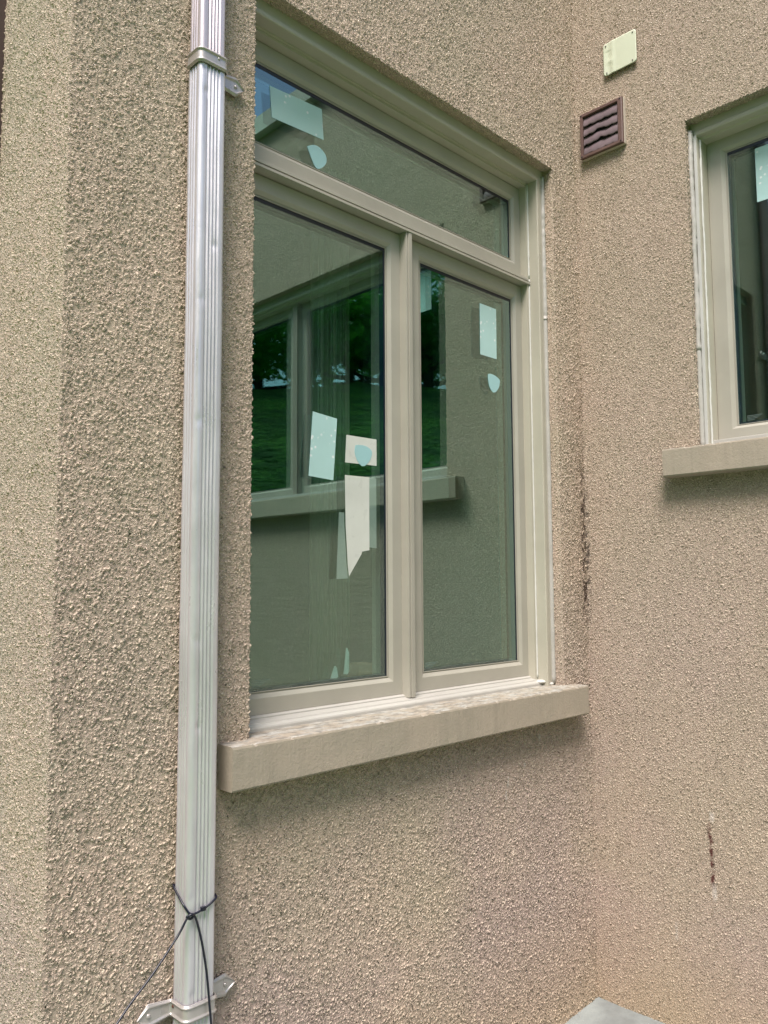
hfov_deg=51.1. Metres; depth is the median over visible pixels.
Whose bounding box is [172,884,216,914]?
cable tie
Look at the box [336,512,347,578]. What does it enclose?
paper sheet
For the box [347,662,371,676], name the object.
cardboard box
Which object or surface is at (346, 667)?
paper scrap
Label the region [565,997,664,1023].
paving
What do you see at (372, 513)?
paper sheet
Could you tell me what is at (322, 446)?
film sticker
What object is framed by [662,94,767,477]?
window
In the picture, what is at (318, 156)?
shield sticker
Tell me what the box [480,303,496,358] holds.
film sticker
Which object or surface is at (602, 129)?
wall vent
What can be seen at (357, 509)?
paper sheet
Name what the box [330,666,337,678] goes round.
paper scrap
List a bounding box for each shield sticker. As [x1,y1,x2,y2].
[307,145,326,168]
[355,445,371,465]
[488,374,499,391]
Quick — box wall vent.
[580,96,626,161]
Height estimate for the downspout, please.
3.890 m
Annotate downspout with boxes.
[136,0,244,1023]
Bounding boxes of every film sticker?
[270,86,323,139]
[309,412,336,479]
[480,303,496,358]
[755,144,767,201]
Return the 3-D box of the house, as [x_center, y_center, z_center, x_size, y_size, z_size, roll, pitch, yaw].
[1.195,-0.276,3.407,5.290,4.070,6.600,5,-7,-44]
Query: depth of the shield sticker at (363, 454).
2.31 m
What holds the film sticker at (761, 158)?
attached to the house
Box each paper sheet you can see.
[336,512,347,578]
[345,435,376,465]
[345,475,368,575]
[369,478,376,547]
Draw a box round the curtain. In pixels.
[309,164,349,681]
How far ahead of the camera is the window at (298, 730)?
2.42 m
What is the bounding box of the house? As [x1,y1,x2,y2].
[0,0,767,1023]
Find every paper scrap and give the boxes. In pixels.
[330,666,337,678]
[343,648,348,673]
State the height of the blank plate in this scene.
0.122 m
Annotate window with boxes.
[217,0,588,792]
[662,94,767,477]
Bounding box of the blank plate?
[603,29,636,75]
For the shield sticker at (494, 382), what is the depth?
2.77 m
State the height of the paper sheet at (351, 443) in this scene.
0.080 m
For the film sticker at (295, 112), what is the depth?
2.22 m
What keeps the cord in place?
hanging from the cable tie
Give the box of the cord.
[116,913,211,1023]

